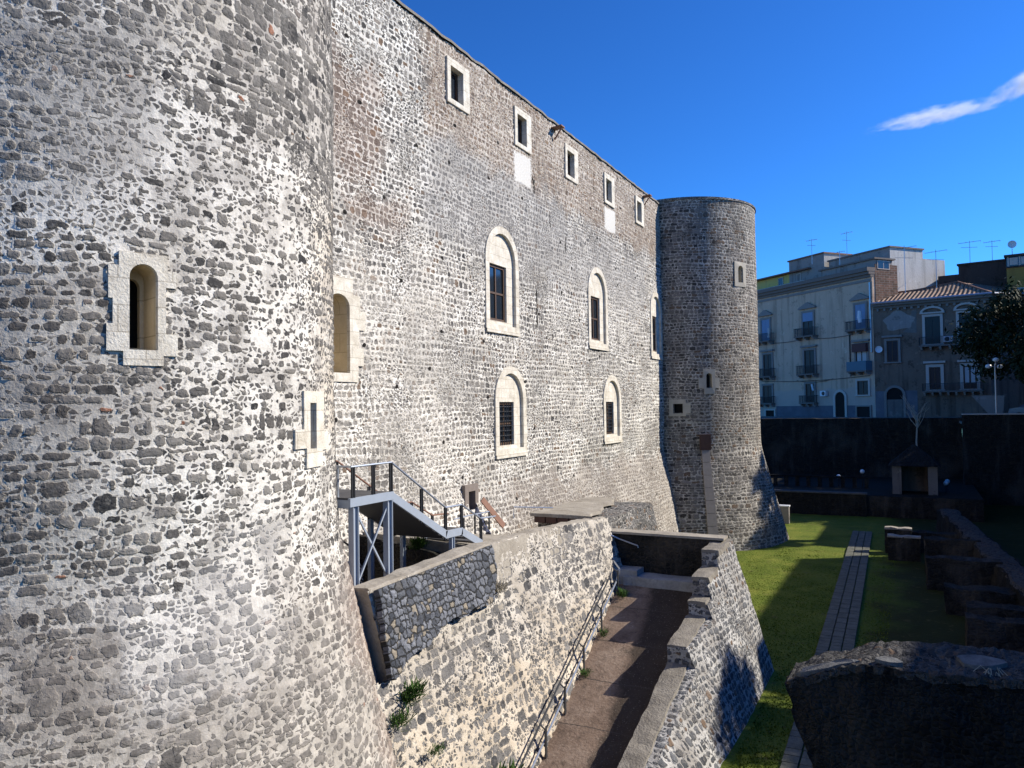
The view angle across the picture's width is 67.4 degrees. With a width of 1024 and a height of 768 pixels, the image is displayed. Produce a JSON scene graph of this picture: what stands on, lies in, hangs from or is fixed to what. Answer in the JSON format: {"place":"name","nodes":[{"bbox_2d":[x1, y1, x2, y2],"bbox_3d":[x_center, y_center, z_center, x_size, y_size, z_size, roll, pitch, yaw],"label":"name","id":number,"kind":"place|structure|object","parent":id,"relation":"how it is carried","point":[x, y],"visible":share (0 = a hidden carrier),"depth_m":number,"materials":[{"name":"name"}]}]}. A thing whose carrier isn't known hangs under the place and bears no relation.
{"place":"outdoors","nodes":[
{"label":"outdoors","id":0,"kind":"place"},
{"bbox_2d":[513,506,552,517],"bbox_3d":[0.678,4.052,24.497,1.367,0.370,0.040,0,-2,-20],"label":"terrace rail","id":1,"kind":"object","parent":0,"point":[527,507],"visible":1,"depth_m":24.37,"materials":[{"name":"grey metal"}]},
{"bbox_2d":[400,0,1023,278],"label":"sky","id":2,"kind":"structure","parent":0,"point":[883,123],"materials":[{"name":"blue"}]},
{"bbox_2d":[760,416,957,418],"bbox_3d":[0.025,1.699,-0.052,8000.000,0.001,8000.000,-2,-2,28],"label":"street","id":3,"kind":"structure","parent":0,"point":[767,417],"depth_m":87.36,"materials":[{"name":"grey asphalt"}]},
{"bbox_2d":[757,267,875,416],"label":"townhouse","id":4,"kind":"structure","parent":3,"relation":"on","point":[820,338],"depth_m":93.55,"materials":[{"name":"beige paint"}]},
{"bbox_2d":[758,310,772,340],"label":"window","id":5,"kind":"structure","parent":4,"relation":"in","point":[765,323],"depth_m":102.27,"materials":[{"name":"blue glass"}]},
{"bbox_2d":[759,349,773,375],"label":"window","id":6,"kind":"structure","parent":4,"relation":"in","point":[767,358],"depth_m":101.92,"materials":[{"name":"grey glass"}]},
{"bbox_2d":[762,383,773,402],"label":"window","id":7,"kind":"structure","parent":4,"relation":"in","point":[767,389],"depth_m":101.92,"materials":[{"name":"grey glass"}]},
{"bbox_2d":[764,409,775,415],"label":"shop door","id":8,"kind":"structure","parent":4,"relation":"in","point":[767,412],"depth_m":101.56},
{"bbox_2d":[757,267,810,290],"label":"rooftop room","id":9,"kind":"object","parent":4,"relation":"on","point":[773,281],"visible":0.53,"depth_m":105.00,"materials":[{"name":"beige paint"}]},
{"bbox_2d":[778,277,783,284],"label":"window","id":10,"kind":"structure","parent":9,"relation":"in","point":[780,280],"depth_m":104.42,"materials":[{"name":"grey glass"}]},
{"bbox_2d":[798,302,816,335],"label":"window","id":11,"kind":"structure","parent":4,"relation":"in","point":[807,317],"depth_m":95.17,"materials":[{"name":"white glass"}]},
{"bbox_2d":[800,345,816,373],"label":"window","id":12,"kind":"structure","parent":4,"relation":"in","point":[809,354],"depth_m":94.91,"materials":[{"name":"grey glass"}]},
{"bbox_2d":[804,381,816,402],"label":"window","id":13,"kind":"structure","parent":4,"relation":"in","point":[807,385],"depth_m":94.89,"materials":[{"name":"grey glass"}]},
{"bbox_2d":[787,252,851,282],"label":"rooftop block","id":14,"kind":"structure","parent":4,"relation":"on","point":[816,262],"depth_m":99.08,"materials":[{"name":"white paint"}]},
{"bbox_2d":[820,391,827,395],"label":"air conditioner","id":15,"kind":"object","parent":4,"relation":"attached to","point":[823,393],"visible":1,"depth_m":92.34,"materials":[{"name":"white metal"}]},
{"bbox_2d":[833,389,847,416],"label":"doorway","id":16,"kind":"structure","parent":4,"relation":"in","point":[840,402],"depth_m":90.45,"materials":[{"name":"white stone"}]},
{"bbox_2d":[818,257,897,303],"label":"rooftop room","id":17,"kind":"object","parent":4,"relation":"on","point":[886,282],"visible":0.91,"depth_m":87.17,"materials":[{"name":"brown brick"}]},
{"bbox_2d":[877,260,889,269],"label":"window","id":18,"kind":"structure","parent":17,"relation":"in","point":[881,264],"depth_m":86.86,"materials":[{"name":"white glass"}]},
{"bbox_2d":[849,293,868,329],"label":"window","id":19,"kind":"structure","parent":4,"relation":"in","point":[859,306],"depth_m":87.54,"materials":[{"name":"blue glass"}]},
{"bbox_2d":[857,311,861,322],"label":"laundry","id":20,"kind":"object","parent":4,"relation":"hanging from","point":[859,314],"visible":1,"depth_m":86.45,"materials":[{"name":"white fabric"}]},
{"bbox_2d":[851,339,869,360],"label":"window","id":21,"kind":"structure","parent":4,"relation":"in","point":[861,350],"depth_m":87.33,"materials":[{"name":"white glass"}]},
{"bbox_2d":[854,378,870,395],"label":"window","id":22,"kind":"structure","parent":4,"relation":"in","point":[862,386],"depth_m":87.35,"materials":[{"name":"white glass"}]},
{"bbox_2d":[855,405,871,416],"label":"window","id":23,"kind":"structure","parent":4,"relation":"in","point":[860,410],"depth_m":87.33,"materials":[{"name":"grey glass"}]},
{"bbox_2d":[827,246,944,302],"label":"rooftop block","id":24,"kind":"structure","parent":4,"relation":"on","point":[919,272],"depth_m":89.79,"materials":[{"name":"white paint"}]},
{"bbox_2d":[871,281,1023,416],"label":"townhouse","id":25,"kind":"structure","parent":3,"relation":"on","point":[917,364],"depth_m":82.67,"materials":[{"name":"paint"}]},
{"bbox_2d":[875,346,881,352],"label":"satellite dish","id":26,"kind":"object","parent":25,"relation":"attached to","point":[878,349],"visible":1,"depth_m":85.43,"materials":[{"name":"white metal"}]},
{"bbox_2d":[881,335,901,363],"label":"window","id":27,"kind":"structure","parent":25,"relation":"in","point":[892,347],"depth_m":84.77,"materials":[{"name":"grey glass"}]},
{"bbox_2d":[884,385,905,416],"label":"doorway","id":28,"kind":"structure","parent":25,"relation":"in","point":[893,392],"depth_m":84.62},
{"bbox_2d":[887,399,902,416],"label":"door panel","id":29,"kind":"structure","parent":25,"relation":"in","point":[894,407],"depth_m":84.48,"materials":[{"name":"paint"}]},
{"bbox_2d":[893,246,916,292],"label":"tv antenna","id":30,"kind":"object","parent":25,"relation":"on","point":[904,263],"visible":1,"depth_m":84.99,"materials":[{"name":"grey metal"}]},
{"bbox_2d":[919,306,944,344],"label":"window","id":31,"kind":"structure","parent":25,"relation":"in","point":[929,329],"depth_m":82.38,"materials":[{"name":"grey glass"}]},
{"bbox_2d":[924,250,943,287],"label":"tv antenna","id":32,"kind":"object","parent":25,"relation":"on","point":[935,259],"visible":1,"depth_m":85.56,"materials":[{"name":"grey metal"}]},
{"bbox_2d":[923,361,945,390],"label":"window","id":33,"kind":"structure","parent":25,"relation":"in","point":[934,372],"depth_m":82.20,"materials":[{"name":"white glass"}]},
{"bbox_2d":[943,336,953,341],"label":"air conditioner","id":34,"kind":"object","parent":25,"relation":"attached to","point":[948,339],"visible":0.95,"depth_m":81.22,"materials":[{"name":"white metal"}]},
{"bbox_2d":[953,302,978,342],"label":"window","id":35,"kind":"structure","parent":25,"relation":"in","point":[958,316],"depth_m":80.82,"materials":[{"name":"grey stone"}]},
{"bbox_2d":[957,359,980,389],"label":"window","id":36,"kind":"structure","parent":25,"relation":"in","point":[966,375],"depth_m":80.33,"materials":[{"name":"white glass"}]},
{"bbox_2d":[938,259,1006,298],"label":"apartment block","id":37,"kind":"structure","parent":25,"relation":"on","point":[991,273],"depth_m":87.17,"materials":[{"name":"grey paint"}]},
{"bbox_2d":[958,240,980,252],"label":"tv antenna","id":38,"kind":"object","parent":37,"relation":"on","point":[969,247],"visible":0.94,"depth_m":88.88,"materials":[{"name":"grey metal"}]},
{"bbox_2d":[983,240,999,259],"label":"tv antenna","id":39,"kind":"object","parent":37,"relation":"on","point":[991,246],"visible":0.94,"depth_m":87.82,"materials":[{"name":"grey metal"}]},
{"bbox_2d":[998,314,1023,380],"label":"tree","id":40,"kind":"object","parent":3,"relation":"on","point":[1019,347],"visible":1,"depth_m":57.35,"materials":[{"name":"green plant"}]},
{"bbox_2d":[1008,404,1023,414],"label":"parked car","id":41,"kind":"object","parent":3,"relation":"on","point":[1019,409],"visible":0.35,"depth_m":66.56,"materials":[{"name":"grey paint"}]},
{"bbox_2d":[720,505,1023,767],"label":"moat lawn","id":42,"kind":"structure","parent":0,"point":[918,611],"depth_m":33.13,"materials":[{"name":"green plant"}]},
{"bbox_2d":[0,0,396,767],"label":"round tower","id":43,"kind":"structure","parent":42,"relation":"on","point":[176,586],"depth_m":9.98,"materials":[{"name":"stone"}]},
{"bbox_2d":[106,250,177,365],"bbox_3d":[-4.998,-0.940,10.126,0.889,1.440,0.855,-3,-3,48],"label":"window","id":44,"kind":"structure","parent":43,"relation":"in","point":[137,286],"depth_m":9.94,"materials":[{"name":"stone"}]},
{"bbox_2d":[293,391,328,468],"bbox_3d":[-3.461,0.735,12.496,0.552,1.230,1.290,-1,-2,10],"label":"window","id":45,"kind":"structure","parent":43,"relation":"in","point":[312,437],"depth_m":12.48,"materials":[{"name":"stone"}]},
{"bbox_2d":[354,517,622,767],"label":"bastion wall","id":46,"kind":"structure","parent":42,"relation":"on","point":[471,644],"depth_m":16.79,"materials":[{"name":"stone"}]},
{"bbox_2d":[387,703,418,731],"bbox_3d":[-1.921,5.882,13.569,0.522,0.383,0.585,-1,-2,4],"label":"weed","id":47,"kind":"object","parent":46,"relation":"on","point":[397,719],"visible":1,"depth_m":13.56,"materials":[{"name":"green plant"}]},
{"bbox_2d":[397,674,430,706],"bbox_3d":[-1.797,5.599,14.106,0.708,0.490,0.943,-2,-2,28],"label":"weed","id":48,"kind":"object","parent":46,"relation":"attached to","point":[412,691],"visible":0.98,"depth_m":14.04,"materials":[{"name":"green plant"}]},
{"bbox_2d":[335,460,495,585],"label":"steel staircase","id":49,"kind":"structure","parent":46,"relation":"on","point":[391,512],"depth_m":16.36,"materials":[{"name":"metal"}]},
{"bbox_2d":[406,537,432,549],"bbox_3d":[-2.354,3.909,19.101,0.593,0.383,0.870,-2,-2,28],"label":"weed","id":50,"kind":"object","parent":46,"relation":"on","point":[416,544],"visible":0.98,"depth_m":18.98,"materials":[{"name":"green plant"}]},
{"bbox_2d":[428,742,447,756],"bbox_3d":[-1.363,6.662,13.990,0.349,0.214,0.551,-2,-2,28],"label":"weed","id":51,"kind":"object","parent":46,"relation":"on","point":[439,748],"visible":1,"depth_m":14.00,"materials":[{"name":"green plant"}]},
{"bbox_2d":[453,511,489,533],"bbox_3d":[-1.094,3.878,21.213,0.040,0.570,1.920,-2,-2,28],"label":"terrace rail","id":52,"kind":"object","parent":46,"relation":"on","point":[475,520],"visible":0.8,"depth_m":21.32,"materials":[{"name":"metal"}]},
{"bbox_2d":[480,497,504,528],"bbox_3d":[-0.625,4.258,25.379,0.954,1.086,0.139,0,-2,-28],"label":"leaning board","id":53,"kind":"object","parent":46,"relation":"on","point":[493,512],"visible":1,"depth_m":25.36,"materials":[{"name":"brown wood"}]},
{"bbox_2d":[495,575,510,592],"bbox_3d":[-0.248,4.649,17.757,0.472,0.353,0.646,-2,-2,28],"label":"weed","id":54,"kind":"object","parent":46,"relation":"on","point":[500,586],"visible":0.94,"depth_m":17.73,"materials":[{"name":"plant"}]},
{"bbox_2d":[491,757,524,767],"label":"weed","id":55,"kind":"object","parent":46,"relation":"on","point":[513,765],"visible":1,"depth_m":15.56,"materials":[{"name":"green plant"}]},
{"bbox_2d":[611,535,638,547],"bbox_3d":[3.464,4.963,24.617,1.221,0.528,0.157,-1,-2,17],"label":"wall rail","id":56,"kind":"object","parent":46,"relation":"attached to","point":[625,541],"depth_m":24.57,"materials":[{"name":"grey metal"}]},
{"bbox_2d":[331,0,679,583],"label":"castle wall","id":57,"kind":"structure","parent":42,"relation":"on","point":[497,333],"depth_m":26.05,"materials":[{"name":"stone"}]},
{"bbox_2d":[333,275,364,381],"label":"window","id":58,"kind":"structure","parent":57,"relation":"in","point":[348,319],"depth_m":20.09,"materials":[{"name":"stone"}]},
{"bbox_2d":[445,55,469,114],"bbox_3d":[-1.898,-9.790,25.276,0.350,1.480,1.380,-2,-2,28],"label":"window","id":59,"kind":"structure","parent":57,"relation":"in","point":[457,81],"depth_m":25.43,"materials":[{"name":"stone"}]},
{"bbox_2d":[461,483,478,509],"bbox_3d":[-1.495,3.814,25.167,0.430,1.050,0.850,-2,-2,28],"label":"doorway","id":60,"kind":"structure","parent":57,"relation":"in","point":[470,493],"depth_m":25.27,"materials":[{"name":"beige stone"}]},
{"bbox_2d":[484,226,519,336],"bbox_3d":[-0.459,-3.720,27.647,0.375,3.870,2.500,-2,-2,28],"label":"window","id":61,"kind":"structure","parent":57,"relation":"in","point":[501,272],"depth_m":27.82,"materials":[{"name":"stone"}]},
{"bbox_2d":[494,366,527,458],"bbox_3d":[-0.147,1.002,27.969,0.375,3.300,2.410,-2,-2,28],"label":"window","id":62,"kind":"structure","parent":57,"relation":"in","point":[510,405],"depth_m":28.09,"materials":[{"name":"stone"}]},
{"bbox_2d":[513,105,531,154],"bbox_3d":[0.284,-9.695,29.443,0.350,1.480,1.380,-2,-2,28],"label":"window","id":63,"kind":"structure","parent":57,"relation":"in","point":[522,121],"depth_m":29.63,"materials":[{"name":"stone"}]},
{"bbox_2d":[564,143,577,184],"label":"window","id":64,"kind":"structure","parent":57,"relation":"in","point":[570,154],"depth_m":33.79,"materials":[{"name":"stone"}]},
{"bbox_2d":[587,267,608,350],"bbox_3d":[3.912,-3.530,35.995,0.375,3.870,2.450,-2,-2,28],"label":"window","id":65,"kind":"structure","parent":57,"relation":"in","point":[597,297],"depth_m":36.26,"materials":[{"name":"stone"}]},
{"bbox_2d":[603,172,614,208],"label":"window","id":66,"kind":"structure","parent":57,"relation":"in","point":[608,182],"depth_m":37.97,"materials":[{"name":"stone"}]},
{"bbox_2d":[602,375,622,443],"bbox_3d":[4.769,1.216,37.358,0.375,3.300,2.450,-2,-2,28],"label":"window","id":67,"kind":"structure","parent":57,"relation":"in","point":[612,407],"depth_m":37.55,"materials":[{"name":"stone"}]},
{"bbox_2d":[634,195,643,226],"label":"window","id":68,"kind":"structure","parent":57,"relation":"in","point":[639,203],"depth_m":42.14,"materials":[{"name":"stone"}]},
{"bbox_2d":[650,292,662,359],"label":"window","id":69,"kind":"structure","parent":57,"relation":"in","point":[656,338],"depth_m":44.36,"materials":[{"name":"stone"}]},
{"bbox_2d":[530,497,657,530],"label":"stone platform","id":70,"kind":"structure","parent":42,"relation":"on","point":[631,515],"depth_m":26.66,"materials":[{"name":"stone"}]},
{"bbox_2d":[538,584,691,767],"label":"ramp","id":71,"kind":"structure","parent":42,"relation":"on","point":[607,702],"depth_m":19.43,"materials":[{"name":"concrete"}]},
{"bbox_2d":[519,559,619,767],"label":"ramp handrail","id":72,"kind":"object","parent":71,"relation":"on","point":[564,696],"visible":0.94,"depth_m":19.00,"materials":[{"name":"metal"}]},
{"bbox_2d":[580,665,592,677],"bbox_3d":[1.927,7.413,19.831,0.390,0.273,0.463,-2,-2,28],"label":"weed","id":73,"kind":"object","parent":71,"relation":"on","point":[586,673],"visible":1,"depth_m":19.80,"materials":[{"name":"green plant"}]},
{"bbox_2d":[598,627,607,636],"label":"weed","id":74,"kind":"object","parent":71,"relation":"on","point":[604,631],"visible":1,"depth_m":21.38,"materials":[{"name":"green plant"}]},
{"bbox_2d":[616,586,627,597],"bbox_3d":[3.372,6.283,23.171,0.422,0.301,0.642,-2,-2,28],"label":"weed","id":75,"kind":"object","parent":71,"relation":"on","point":[622,592],"visible":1,"depth_m":23.13,"materials":[{"name":"green plant"}]},
{"bbox_2d":[615,565,692,591],"bbox_3d":[4.670,6.207,23.672,2.934,0.895,0.829,-2,-2,28],"label":"landing step","id":76,"kind":"object","parent":71,"relation":"on","point":[634,576],"visible":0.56,"depth_m":23.59,"materials":[{"name":"grey stone"}]},
{"bbox_2d":[611,528,727,576],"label":"parapet wall","id":77,"kind":"structure","parent":42,"relation":"on","point":[670,553],"depth_m":24.09,"materials":[{"name":"stone"}]},
{"bbox_2d":[617,538,773,767],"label":"ramp wall","id":78,"kind":"structure","parent":42,"relation":"on","point":[713,680],"depth_m":19.29,"materials":[{"name":"grey stone"}]},
{"bbox_2d":[657,196,788,550],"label":"round tower","id":79,"kind":"structure","parent":42,"relation":"on","point":[720,478],"depth_m":44.78,"materials":[{"name":"stone"}]},
{"bbox_2d":[669,399,690,415],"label":"window","id":80,"kind":"structure","parent":79,"relation":"in","point":[681,407],"depth_m":44.70,"materials":[{"name":"stone"}]},
{"bbox_2d":[698,369,719,393],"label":"window","id":81,"kind":"structure","parent":79,"relation":"in","point":[708,380],"depth_m":44.52,"materials":[{"name":"stone"}]},
{"bbox_2d":[734,261,745,286],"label":"window","id":82,"kind":"structure","parent":79,"relation":"in","point":[739,277],"depth_m":45.63,"materials":[{"name":"stone"}]},
{"bbox_2d":[779,504,789,523],"bbox_3d":[18.628,8.942,52.590,0.800,1.280,0.500,-2,-2,28],"label":"utility box","id":83,"kind":"object","parent":42,"relation":"on","point":[785,510],"visible":0.61,"depth_m":52.37,"materials":[{"name":"white metal"}]},
{"bbox_2d":[774,489,866,516],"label":"terrace wall","id":84,"kind":"structure","parent":42,"relation":"on","point":[837,503],"depth_m":56.16,"materials":[{"name":"stone"}]},
{"bbox_2d":[780,531,871,767],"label":"path","id":85,"kind":"structure","parent":42,"relation":"on","point":[791,758],"depth_m":29.53,"materials":[{"name":"grey stone"}]},
{"bbox_2d":[760,417,962,478],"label":"retaining wall","id":86,"kind":"structure","parent":42,"relation":"on","point":[872,447],"depth_m":69.64,"materials":[{"name":"grey stone"}]},
{"bbox_2d":[884,526,911,552],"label":"ruined block","id":87,"kind":"structure","parent":42,"relation":"on","point":[899,530],"depth_m":41.61,"materials":[{"name":"stone"}]},
{"bbox_2d":[887,533,920,561],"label":"ruined block","id":88,"kind":"structure","parent":42,"relation":"on","point":[904,547],"depth_m":39.48,"materials":[{"name":"stone"}]},
{"bbox_2d":[785,641,1023,767],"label":"ruined wall","id":89,"kind":"structure","parent":42,"relation":"on","point":[904,704],"depth_m":12.95,"materials":[{"name":"grey stone"}]},
{"bbox_2d":[973,665,1007,676],"bbox_3d":[7.744,4.673,12.435,0.479,0.200,0.111,-2,-2,28],"label":"dry weed","id":90,"kind":"object","parent":89,"relation":"on","point":[987,671],"visible":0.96,"depth_m":12.40,"materials":[{"name":"beige plant"}]},
{"bbox_2d":[867,495,983,521],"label":"terrace wall","id":91,"kind":"structure","parent":42,"relation":"on","point":[971,510],"depth_m":53.57,"materials":[{"name":"stone"}]},
{"bbox_2d":[912,530,957,552],"bbox_3d":[23.131,8.623,41.743,2.684,1.228,0.948,-2,-2,28],"label":"ruined stub","id":92,"kind":"object","parent":42,"relation":"on","point":[948,535],"visible":0.33,"depth_m":41.71,"materials":[{"name":"stone"}]},
{"bbox_2d":[924,536,980,556],"bbox_3d":[21.536,8.319,37.520,2.444,1.626,0.956,-2,-2,28],"label":"ruined stub","id":93,"kind":"object","parent":42,"relation":"on","point":[935,545],"visible":0.56,"depth_m":37.29,"materials":[{"name":"stone"}]},
{"bbox_2d":[925,555,1002,590],"bbox_3d":[19.489,8.262,33.166,2.920,1.534,0.940,-2,-2,28],"label":"ruined stub","id":94,"kind":"object","parent":42,"relation":"on","point":[940,570],"visible":0.72,"depth_m":32.95,"materials":[{"name":"grey stone"}]},
{"bbox_2d":[935,508,1023,605],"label":"ruined wall","id":95,"kind":"structure","parent":42,"relation":"on","point":[1008,572],"depth_m":35.43,"materials":[{"name":"grey stone"}]},
{"bbox_2d":[943,582,1016,615],"bbox_3d":[17.974,8.321,29.218,2.713,1.220,0.938,-2,-2,28],"label":"ruined stub","id":96,"kind":"object","parent":42,"relation":"on","point":[957,598],"visible":0.59,"depth_m":29.19,"materials":[{"name":"grey stone"}]},
{"bbox_2d":[962,413,1023,505],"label":"retaining wall","id":97,"kind":"structure","parent":42,"relation":"on","point":[993,458],"depth_m":60.35,"materials":[{"name":"grey stone"}]},
{"bbox_2d":[964,611,1023,651],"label":"ruined stub","id":98,"kind":"object","parent":42,"relation":"on","point":[989,631],"visible":0.6,"depth_m":23.26,"materials":[{"name":"grey stone"}]},
{"bbox_2d":[965,600,1023,617],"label":"ruined stub","id":99,"kind":"object","parent":42,"relation":"on","point":[998,610],"visible":0.39,"depth_m":25.97,"materials":[{"name":"grey stone"}]},
{"bbox_2d":[770,476,982,498],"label":"terrace","id":100,"kind":"structure","parent":0,"point":[882,486],"depth_m":60.14,"materials":[{"name":"stone"}]},
{"bbox_2d":[888,444,940,494],"bbox_3d":[29.666,6.341,56.579,3.400,3.900,3.400,-2,-2,28],"label":"stone hut","id":101,"kind":"object","parent":100,"relation":"on","point":[914,467],"visible":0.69,"depth_m":55.90,"materials":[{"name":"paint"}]},
{"bbox_2d":[901,395,928,445],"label":"bare tree","id":102,"kind":"object","parent":100,"relation":"on","point":[915,416],"visible":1,"depth_m":66.57,"materials":[{"name":"grey plant"}]},
{"bbox_2d":[971,395,1004,412],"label":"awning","id":103,"kind":"object","parent":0,"point":[986,403],"visible":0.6,"depth_m":73.07,"materials":[{"name":"white fabric"}]},
{"bbox_2d":[1004,253,1023,289],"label":"apartment block","id":104,"kind":"structure","parent":0,"point":[1014,268],"depth_m":82.87,"materials":[{"name":"yellow paint"}]},
{"bbox_2d":[1008,240,1016,253],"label":"satellite dish","id":105,"kind":"object","parent":104,"relation":"on","point":[1012,244],"visible":1,"depth_m":83.38,"materials":[{"name":"white metal"}]},
{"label":"street terrace","id":106,"kind":"structure","parent":0,"visible":0},
{"bbox_2d":[944,276,1023,383],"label":"tree","id":107,"kind":"object","parent":106,"relation":"on","point":[985,340],"visible":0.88,"depth_m":62.27,"materials":[{"name":"green plant"}]},
{"bbox_2d":[985,357,1002,412],"bbox_3d":[38.749,0.442,61.555,1.280,5.130,0.880,-2,-2,28],"label":"street lamp","id":108,"kind":"object","parent":106,"relation":"on","point":[995,359],"visible":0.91,"depth_m":61.58,"materials":[{"name":"grey metal"}]}
]}

